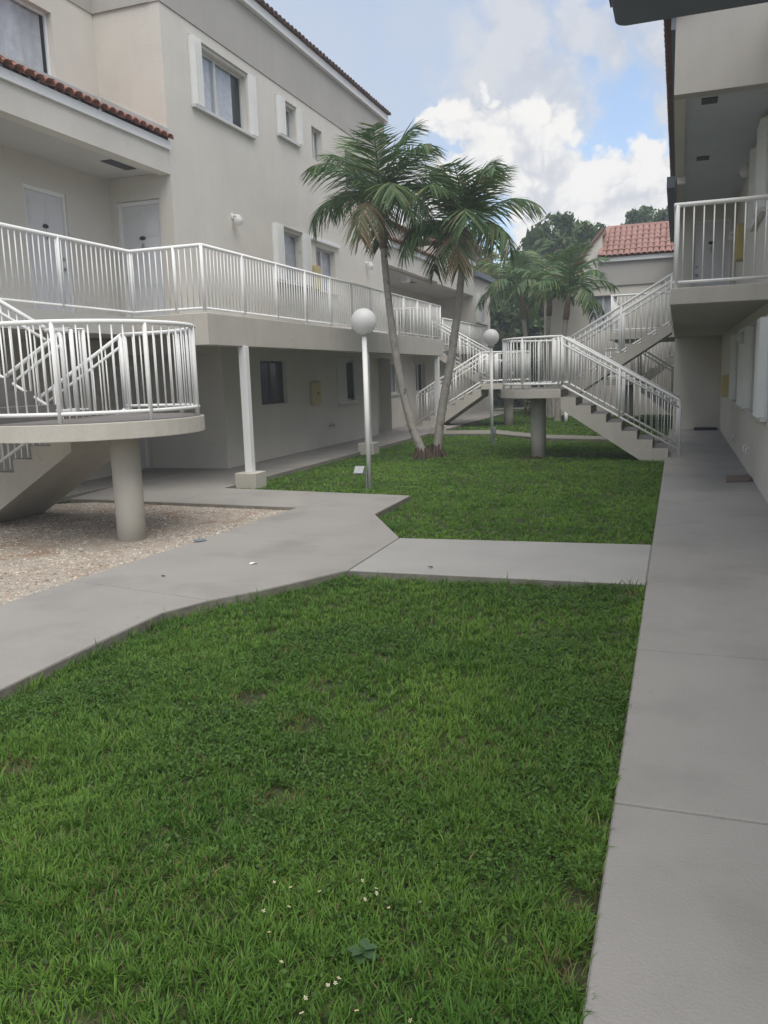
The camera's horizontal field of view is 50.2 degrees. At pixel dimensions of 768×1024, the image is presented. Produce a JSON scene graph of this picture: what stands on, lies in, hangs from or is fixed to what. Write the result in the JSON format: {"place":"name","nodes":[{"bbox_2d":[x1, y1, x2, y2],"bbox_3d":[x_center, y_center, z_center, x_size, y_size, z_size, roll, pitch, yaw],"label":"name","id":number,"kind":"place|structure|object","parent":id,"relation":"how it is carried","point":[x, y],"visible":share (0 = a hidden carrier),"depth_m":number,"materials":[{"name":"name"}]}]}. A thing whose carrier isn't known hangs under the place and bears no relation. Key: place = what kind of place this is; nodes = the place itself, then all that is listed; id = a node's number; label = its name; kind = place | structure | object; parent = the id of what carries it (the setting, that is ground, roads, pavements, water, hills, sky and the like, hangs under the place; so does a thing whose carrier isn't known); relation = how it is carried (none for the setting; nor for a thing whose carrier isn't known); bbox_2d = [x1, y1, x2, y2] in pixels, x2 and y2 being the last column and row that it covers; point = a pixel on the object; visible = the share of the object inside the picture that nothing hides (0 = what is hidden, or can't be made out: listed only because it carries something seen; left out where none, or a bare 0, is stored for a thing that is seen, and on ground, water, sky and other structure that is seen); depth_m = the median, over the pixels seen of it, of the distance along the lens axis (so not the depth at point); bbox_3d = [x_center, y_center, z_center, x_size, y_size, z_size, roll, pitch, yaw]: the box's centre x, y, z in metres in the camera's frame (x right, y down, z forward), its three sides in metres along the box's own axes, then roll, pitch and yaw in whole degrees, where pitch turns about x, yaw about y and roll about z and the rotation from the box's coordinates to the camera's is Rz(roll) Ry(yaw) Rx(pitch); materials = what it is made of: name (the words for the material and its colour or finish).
{"place":"outdoors","nodes":[
{"label":"outdoors","id":0,"kind":"place"},
{"bbox_2d":[0,381,672,1023],"bbox_3d":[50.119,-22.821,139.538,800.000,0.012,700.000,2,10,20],"label":"lawn ground","id":1,"kind":"structure","parent":0,"point":[248,699],"depth_m":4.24,"materials":[{"name":"green plant"}]},
{"bbox_2d":[57,468,197,502],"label":"walkway","id":2,"kind":"structure","parent":1,"relation":"on","point":[89,486],"depth_m":15.10,"materials":[{"name":"paint"}]},
{"bbox_2d":[0,502,287,604],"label":"gravel bed","id":3,"kind":"object","parent":1,"relation":"on","point":[98,545],"visible":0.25,"depth_m":9.63,"materials":[{"name":"beige gravel"}]},
{"bbox_2d":[0,378,204,541],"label":"staircase","id":4,"kind":"structure","parent":3,"relation":"on","point":[74,453],"depth_m":9.55,"materials":[{"name":"paint"}]},
{"bbox_2d":[0,299,91,464],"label":"stair railing","id":5,"kind":"object","parent":4,"relation":"on","point":[83,353],"visible":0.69,"depth_m":9.88,"materials":[{"name":"white metal"}]},
{"bbox_2d":[0,319,199,470],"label":"stair railing","id":6,"kind":"object","parent":4,"relation":"on","point":[122,348],"visible":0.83,"depth_m":8.96,"materials":[{"name":"white metal"}]},
{"bbox_2d":[0,485,409,701],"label":"walkway","id":7,"kind":"structure","parent":1,"relation":"on","point":[308,538],"depth_m":7.59,"materials":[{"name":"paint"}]},
{"bbox_2d":[0,0,443,480],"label":"apartment building","id":8,"kind":"structure","parent":1,"relation":"on","point":[132,124],"depth_m":15.62,"materials":[{"name":"paint"}]},
{"bbox_2d":[0,0,51,75],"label":"window","id":9,"kind":"structure","parent":8,"relation":"in","point":[23,27],"depth_m":13.49,"materials":[{"name":"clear glass"}]},
{"bbox_2d":[23,183,74,311],"bbox_3d":[-5.684,-4.312,13.885,0.127,2.220,1.040,2,10,20],"label":"door","id":10,"kind":"structure","parent":8,"relation":"in","point":[45,210],"depth_m":13.85,"materials":[{"name":"paint"}]},
{"bbox_2d":[115,367,148,468],"bbox_3d":[-5.167,-1.893,16.632,0.090,2.100,0.990,2,10,20],"label":"door","id":11,"kind":"structure","parent":8,"relation":"in","point":[143,443],"depth_m":16.84,"materials":[{"name":"paint"}]},
{"bbox_2d":[118,199,166,316],"bbox_3d":[-4.467,-4.614,15.328,0.960,2.270,0.090,2,10,20],"label":"door","id":12,"kind":"structure","parent":8,"relation":"in","point":[140,221],"depth_m":15.28,"materials":[{"name":"paint"}]},
{"bbox_2d":[0,222,440,339],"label":"balcony railing","id":13,"kind":"object","parent":8,"relation":"on","point":[431,315],"visible":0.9,"depth_m":13.12,"materials":[{"name":"white metal"}]},
{"bbox_2d":[187,33,258,139],"bbox_3d":[-3.462,-8.408,16.412,0.775,1.275,2.400,2,10,20],"label":"window","id":14,"kind":"structure","parent":8,"relation":"in","point":[216,91],"depth_m":16.48,"materials":[{"name":"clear glass"}]},
{"bbox_2d":[231,213,242,225],"bbox_3d":[-2.997,-5.991,16.770,0.235,0.254,0.190,2,10,20],"label":"wall lamp","id":15,"kind":"object","parent":8,"relation":"attached to","point":[238,220],"visible":1,"depth_m":16.72,"materials":[{"name":"plastic"}]},
{"bbox_2d":[260,361,283,404],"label":"window","id":16,"kind":"structure","parent":8,"relation":"in","point":[271,374],"depth_m":19.20,"materials":[{"name":"glass"}]},
{"bbox_2d":[275,93,302,147],"bbox_3d":[-2.494,-9.059,19.089,0.775,0.885,1.150,2,10,20],"label":"window","id":17,"kind":"structure","parent":8,"relation":"in","point":[283,115],"depth_m":19.04,"materials":[{"name":"clear glass"}]},
{"bbox_2d":[271,221,311,288],"bbox_3d":[-2.450,-6.037,19.447,0.775,1.305,1.850,2,10,20],"label":"window","id":18,"kind":"structure","parent":8,"relation":"in","point":[285,252],"depth_m":19.63,"materials":[{"name":"clear glass"}]},
{"bbox_2d":[311,128,318,161],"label":"window","id":19,"kind":"structure","parent":8,"relation":"in","point":[315,146],"depth_m":20.86,"materials":[{"name":"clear glass"}]},
{"bbox_2d":[310,382,321,404],"bbox_3d":[-1.697,-2.976,20.525,0.125,0.570,0.450,2,10,20],"label":"extinguisher box","id":20,"kind":"object","parent":8,"relation":"attached to","point":[315,391],"visible":1,"depth_m":20.38,"materials":[{"name":"yellow metal"}]},
{"bbox_2d":[312,265,320,289],"bbox_3d":[-1.698,-5.881,20.551,0.155,0.570,0.350,2,10,20],"label":"extinguisher box","id":21,"kind":"object","parent":8,"relation":"attached to","point":[316,269],"visible":0.68,"depth_m":20.43,"materials":[{"name":"yellow metal"}]},
{"bbox_2d":[316,248,338,295],"bbox_3d":[-1.775,-6.267,21.415,0.720,1.125,1.330,2,10,20],"label":"window","id":22,"kind":"structure","parent":8,"relation":"in","point":[323,258],"depth_m":21.64,"materials":[{"name":"clear glass"}]},
{"bbox_2d":[336,357,363,404],"bbox_3d":[-1.213,-3.643,22.819,0.775,1.265,1.750,2,10,20],"label":"window","id":23,"kind":"structure","parent":8,"relation":"in","point":[349,373],"depth_m":23.00,"materials":[{"name":"clear glass"}]},
{"bbox_2d":[345,152,373,204],"bbox_3d":[-0.956,-9.534,23.472,0.720,1.105,2.390,2,10,20],"label":"window","id":24,"kind":"structure","parent":8,"relation":"in","point":[346,152],"depth_m":23.14,"materials":[{"name":"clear glass"}]},
{"bbox_2d":[365,261,373,269],"bbox_3d":[-0.409,-7.215,23.972,0.235,0.254,0.190,2,10,20],"label":"wall lamp","id":25,"kind":"object","parent":8,"relation":"attached to","point":[370,266],"visible":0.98,"depth_m":23.92,"materials":[{"name":"plastic"}]},
{"bbox_2d":[235,346,266,488],"bbox_3d":[-2.336,-1.552,14.031,0.400,2.522,0.400,2,10,20],"label":"balcony post","id":26,"kind":"object","parent":1,"relation":"on","point":[250,476],"visible":0.77,"depth_m":13.98,"materials":[{"name":"paint"}]},
{"bbox_2d":[142,411,513,487],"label":"walkway","id":27,"kind":"structure","parent":1,"relation":"on","point":[273,468],"depth_m":17.82,"materials":[{"name":"paint"}]},
{"bbox_2d":[358,352,378,454],"bbox_3d":[-0.397,-2.530,19.571,0.400,2.522,0.400,2,10,20],"label":"balcony post","id":28,"kind":"object","parent":27,"relation":"on","point":[374,448],"visible":0.51,"depth_m":19.57,"materials":[{"name":"paint"}]},
{"bbox_2d":[353,466,366,488],"bbox_3d":[-0.384,-0.556,13.457,0.173,0.405,0.190,2,10,20],"label":"outlet box","id":29,"kind":"object","parent":1,"relation":"on","point":[359,470],"visible":0.98,"depth_m":13.42,"materials":[{"name":"white metal"}]},
{"bbox_2d":[346,937,379,964],"bbox_3d":[-0.062,1.394,2.583,0.091,0.041,0.102,-9,12,-37],"label":"broadleaf weed","id":30,"kind":"object","parent":1,"relation":"on","point":[364,943],"visible":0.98,"depth_m":2.59,"materials":[{"name":"green plant"}]},
{"bbox_2d":[351,308,375,488],"bbox_3d":[-0.287,-1.772,13.364,0.414,3.027,0.414,2,10,20],"label":"lamp post","id":31,"kind":"object","parent":1,"relation":"on","point":[363,322],"visible":0.98,"depth_m":13.21,"materials":[{"name":"white metal"}]},
{"bbox_2d":[300,119,463,459],"bbox_3d":[0.039,-4.684,17.928,3.527,7.206,3.245,2,10,20],"label":"palm tree","id":32,"kind":"object","parent":1,"relation":"on","point":[380,187],"visible":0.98,"depth_m":17.23,"materials":[{"name":"green plant"}]},
{"bbox_2d":[426,216,500,295],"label":"broadleaf tree","id":33,"kind":"object","parent":1,"relation":"on","point":[487,260],"depth_m":48.95,"materials":[{"name":"green plant"}]},
{"bbox_2d":[394,156,547,458],"bbox_3d":[1.778,-4.282,17.652,3.065,6.384,3.040,-5,10,-21],"label":"palm tree","id":34,"kind":"object","parent":1,"relation":"on","point":[458,206],"visible":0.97,"depth_m":16.87,"materials":[{"name":"green plant"}]},
{"bbox_2d":[422,351,530,425],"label":"staircase","id":35,"kind":"structure","parent":1,"relation":"on","point":[459,407],"depth_m":28.59,"materials":[{"name":"paint"}]},
{"bbox_2d":[426,325,498,419],"bbox_3d":[2.760,-5.087,29.215,2.637,3.538,0.272,2,10,20],"label":"stair railing","id":36,"kind":"object","parent":35,"relation":"on","point":[487,365],"visible":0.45,"depth_m":29.12,"materials":[{"name":"white metal"}]},
{"bbox_2d":[416,323,529,425],"bbox_3d":[3.282,-5.003,29.042,3.766,3.678,2.532,2,10,20],"label":"stair railing","id":37,"kind":"object","parent":35,"relation":"on","point":[459,370],"visible":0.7,"depth_m":28.30,"materials":[{"name":"white metal"}]},
{"bbox_2d":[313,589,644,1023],"bbox_3d":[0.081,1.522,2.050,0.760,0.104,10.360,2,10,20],"label":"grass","id":38,"kind":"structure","parent":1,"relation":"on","point":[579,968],"depth_m":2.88,"materials":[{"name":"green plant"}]},
{"bbox_2d":[483,329,498,443],"bbox_3d":[2.806,-3.210,21.369,0.414,3.057,0.414,2,10,20],"label":"lamp post","id":39,"kind":"object","parent":1,"relation":"on","point":[490,337],"visible":0.97,"depth_m":21.21,"materials":[{"name":"white metal"}]},
{"bbox_2d":[492,428,495,442],"bbox_3d":[2.886,-1.993,21.433,0.090,0.430,0.070,2,10,20],"label":"outlet box","id":40,"kind":"object","parent":1,"relation":"on","point":[494,431],"visible":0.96,"depth_m":21.39,"materials":[{"name":"grey metal"}]},
{"bbox_2d":[349,538,651,588],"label":"walkway","id":41,"kind":"structure","parent":1,"relation":"on","point":[550,563],"depth_m":7.67,"materials":[{"name":"concrete"}]},
{"bbox_2d":[493,407,527,410],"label":"walkway","id":42,"kind":"structure","parent":1,"relation":"on","point":[502,409],"depth_m":39.90,"materials":[{"name":"concrete"}]},
{"bbox_2d":[476,239,554,407],"bbox_3d":[5.938,-7.771,35.087,3.844,7.394,3.972,-7,11,-28],"label":"palm tree","id":43,"kind":"object","parent":1,"relation":"on","point":[502,292],"visible":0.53,"depth_m":34.73,"materials":[{"name":"green plant"}]},
{"bbox_2d":[490,293,543,405],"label":"broadleaf tree","id":44,"kind":"object","parent":1,"relation":"on","point":[505,324],"visible":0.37,"depth_m":43.42,"materials":[{"name":"green plant"}]},
{"bbox_2d":[493,345,540,386],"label":"woods","id":45,"kind":"object","parent":1,"relation":"on","point":[499,358],"depth_m":63.07,"materials":[{"name":"green plant"}]},
{"bbox_2d":[493,365,543,405],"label":"undergrowth","id":46,"kind":"object","parent":1,"relation":"on","point":[498,399],"visible":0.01,"depth_m":46.48,"materials":[{"name":"green plant"}]},
{"bbox_2d":[522,399,530,415],"bbox_3d":[6.238,-4.550,33.795,1.063,1.256,0.880,2,10,20],"label":"shrub","id":47,"kind":"object","parent":1,"relation":"on","point":[528,411],"visible":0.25,"depth_m":33.75,"materials":[{"name":"green plant"}]},
{"bbox_2d":[428,430,667,442],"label":"walkway","id":48,"kind":"structure","parent":1,"relation":"on","point":[520,435],"depth_m":23.04,"materials":[{"name":"concrete"}]},
{"bbox_2d":[430,356,445,432],"bbox_3d":[1.655,-3.540,25.280,0.400,2.522,0.400,2,10,20],"label":"balcony post","id":49,"kind":"object","parent":48,"relation":"on","point":[437,378],"visible":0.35,"depth_m":25.18,"materials":[{"name":"paint"}]},
{"bbox_2d":[491,211,608,386],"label":"broadleaf tree","id":50,"kind":"object","parent":1,"relation":"on","point":[563,235],"visible":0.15,"depth_m":44.22,"materials":[{"name":"green plant"}]},
{"bbox_2d":[507,243,594,417],"bbox_3d":[6.491,-6.951,32.007,3.409,6.747,3.320,2,10,20],"label":"palm tree","id":51,"kind":"object","parent":1,"relation":"on","point":[525,285],"visible":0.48,"depth_m":31.74,"materials":[{"name":"green plant"}]},
{"bbox_2d":[561,412,567,421],"bbox_3d":[6.547,-3.418,29.684,0.220,0.520,0.120,2,10,20],"label":"bollard","id":52,"kind":"object","parent":1,"relation":"on","point":[564,417],"visible":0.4,"depth_m":29.64,"materials":[{"name":"white paint"}]},
{"bbox_2d":[520,244,618,420],"bbox_3d":[6.795,-6.441,29.974,3.476,6.387,3.664,2,10,20],"label":"palm tree","id":53,"kind":"object","parent":1,"relation":"on","point":[586,300],"visible":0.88,"depth_m":29.34,"materials":[{"name":"green plant"}]},
{"bbox_2d":[500,325,671,461],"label":"staircase","id":54,"kind":"structure","parent":1,"relation":"on","point":[632,441],"depth_m":17.01,"materials":[{"name":"paint"}]},
{"bbox_2d":[502,280,681,456],"bbox_3d":[4.426,-3.152,17.646,3.766,3.678,2.532,2,10,20],"label":"stair railing","id":55,"kind":"object","parent":54,"relation":"on","point":[522,342],"visible":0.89,"depth_m":16.68,"materials":[{"name":"white metal"}]},
{"bbox_2d":[553,273,680,443],"bbox_3d":[4.944,-3.207,17.450,2.637,3.538,0.272,2,10,20],"label":"stair railing","id":56,"kind":"object","parent":54,"relation":"on","point":[620,350],"visible":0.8,"depth_m":17.39,"materials":[{"name":"white metal"}]},
{"bbox_2d":[544,221,728,415],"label":"apartment building","id":57,"kind":"structure","parent":1,"relation":"on","point":[641,255],"depth_m":31.83,"materials":[{"name":"paint"}]},
{"bbox_2d":[589,295,616,332],"bbox_3d":[8.646,-7.802,32.303,1.100,1.400,0.108,2,10,19],"label":"window","id":58,"kind":"structure","parent":57,"relation":"in","point":[605,301],"depth_m":32.29,"materials":[{"name":"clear glass"}]},
{"bbox_2d":[610,291,672,332],"bbox_3d":[8.200,-6.128,25.771,1.770,1.098,4.670,2,10,20],"label":"balcony railing","id":59,"kind":"object","parent":57,"relation":"on","point":[615,303],"visible":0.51,"depth_m":23.75,"materials":[{"name":"white metal"}]},
{"bbox_2d":[603,355,673,420],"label":"staircase","id":60,"kind":"structure","parent":1,"relation":"on","point":[669,360],"depth_m":28.76,"materials":[{"name":"paint"}]},
{"bbox_2d":[605,342,674,391],"bbox_3d":[9.469,-5.146,28.731,3.356,3.677,2.132,2,10,20],"label":"stair railing","id":61,"kind":"object","parent":60,"relation":"on","point":[640,370],"visible":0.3,"depth_m":27.89,"materials":[{"name":"white metal"}]},
{"bbox_2d":[631,342,673,392],"bbox_3d":[9.893,-5.197,28.570,2.428,3.550,0.272,2,10,20],"label":"stair railing","id":62,"kind":"object","parent":60,"relation":"on","point":[632,365],"visible":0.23,"depth_m":28.66,"materials":[{"name":"white metal"}]},
{"bbox_2d":[620,205,668,224],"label":"broadleaf tree","id":63,"kind":"object","parent":1,"relation":"on","point":[640,215],"visible":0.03,"depth_m":53.53,"materials":[{"name":"green plant"}]},
{"bbox_2d":[583,429,767,1023],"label":"walkway","id":64,"kind":"structure","parent":1,"relation":"on","point":[681,931],"depth_m":3.53,"materials":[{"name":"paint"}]},
{"bbox_2d":[694,427,716,429],"bbox_3d":[8.995,-2.333,22.935,0.600,0.048,0.550,2,10,20],"label":"door mat","id":65,"kind":"object","parent":64,"relation":"on","point":[705,428],"depth_m":22.73,"materials":[{"name":"black rubber"}]},
{"bbox_2d":[726,474,751,482],"bbox_3d":[5.518,-0.539,12.787,0.383,0.039,0.960,2,10,20],"label":"floor mat","id":66,"kind":"object","parent":64,"relation":"on","point":[738,478],"visible":1,"depth_m":12.72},
{"bbox_2d":[376,218,495,430],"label":"apartment building","id":67,"kind":"structure","parent":0,"point":[420,374],"depth_m":32.39,"materials":[{"name":"paint"}]},
{"bbox_2d":[390,363,399,395],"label":"window","id":68,"kind":"structure","parent":67,"relation":"in","point":[393,377],"depth_m":28.26,"materials":[{"name":"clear glass"}]},
{"bbox_2d":[398,300,402,325],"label":"window","id":69,"kind":"structure","parent":67,"relation":"in","point":[398,300],"depth_m":33.39,"materials":[{"name":"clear glass"}]},
{"bbox_2d":[416,363,422,391],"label":"window","id":70,"kind":"structure","parent":67,"relation":"in","point":[419,369],"depth_m":31.29,"materials":[{"name":"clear glass"}]},
{"bbox_2d":[441,317,480,347],"bbox_3d":[3.264,-7.264,33.658,0.060,1.068,6.450,2,10,20],"label":"balcony railing","id":71,"kind":"object","parent":67,"relation":"on","point":[467,331],"visible":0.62,"depth_m":34.11,"materials":[{"name":"white metal"}]},
{"bbox_2d":[475,293,488,324],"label":"window","id":72,"kind":"structure","parent":67,"relation":"in","point":[480,315],"depth_m":37.27,"materials":[{"name":"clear glass"}]},
{"bbox_2d":[264,0,669,373],"label":"sky","id":73,"kind":"structure","parent":0,"point":[573,97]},
{"bbox_2d":[609,0,767,502],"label":"apartment building","id":74,"kind":"structure","parent":0,"point":[716,58],"depth_m":12.58,"materials":[{"name":"paint"}]},
{"bbox_2d":[691,218,731,286],"bbox_3d":[7.210,-5.362,18.087,0.840,2.120,0.127,2,10,20],"label":"door","id":75,"kind":"structure","parent":74,"relation":"in","point":[719,223],"depth_m":18.03,"materials":[{"name":"paint"}]},
{"bbox_2d":[673,194,767,287],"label":"balcony railing","id":76,"kind":"object","parent":74,"relation":"on","point":[677,206],"visible":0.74,"depth_m":10.78,"materials":[{"name":"white metal"}]},
{"bbox_2d":[720,375,728,397],"bbox_3d":[7.447,-2.740,17.791,0.235,0.470,0.900,2,10,20],"label":"extinguisher box","id":77,"kind":"object","parent":74,"relation":"attached to","point":[724,388],"visible":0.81,"depth_m":17.40,"materials":[{"name":"yellow metal"}]},
{"bbox_2d":[728,231,733,240],"bbox_3d":[7.211,-5.697,16.868,0.220,0.238,0.160,2,10,20],"label":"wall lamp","id":78,"kind":"object","parent":74,"relation":"attached to","point":[731,237],"visible":0.65,"depth_m":16.84,"materials":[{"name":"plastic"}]},
{"bbox_2d":[728,328,744,409],"bbox_3d":[6.654,-2.700,15.390,0.122,1.385,3.300,2,10,20],"label":"window","id":79,"kind":"structure","parent":74,"relation":"in","point":[735,398],"depth_m":16.61,"materials":[{"name":"clear glass"}]},
{"bbox_2d":[734,224,743,261],"bbox_3d":[6.865,-5.197,15.842,0.155,0.650,0.500,2,10,20],"label":"extinguisher box","id":80,"kind":"object","parent":74,"relation":"attached to","point":[739,243],"visible":0.81,"depth_m":15.63,"materials":[{"name":"yellow metal"}]},
{"bbox_2d":[736,329,744,343],"bbox_3d":[5.934,-2.910,13.511,0.240,0.258,0.200,2,10,20],"label":"wall lamp","id":81,"kind":"object","parent":74,"relation":"attached to","point":[740,337],"visible":0.69,"depth_m":13.47,"materials":[{"name":"plastic"}]},
{"bbox_2d":[740,163,748,177],"bbox_3d":[6.082,-5.737,13.712,0.240,0.258,0.200,2,10,20],"label":"wall lamp","id":82,"kind":"object","parent":74,"relation":"attached to","point":[744,171],"visible":0.7,"depth_m":13.67,"materials":[{"name":"plastic"}]},
{"bbox_2d":[741,315,767,421],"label":"window","id":83,"kind":"structure","parent":74,"relation":"in","point":[760,395],"depth_m":11.05,"materials":[{"name":"white glass"}]},
{"bbox_2d":[747,114,767,231],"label":"window","id":84,"kind":"structure","parent":74,"relation":"in","point":[758,163],"depth_m":11.69,"materials":[{"name":"white glass"}]}
]}

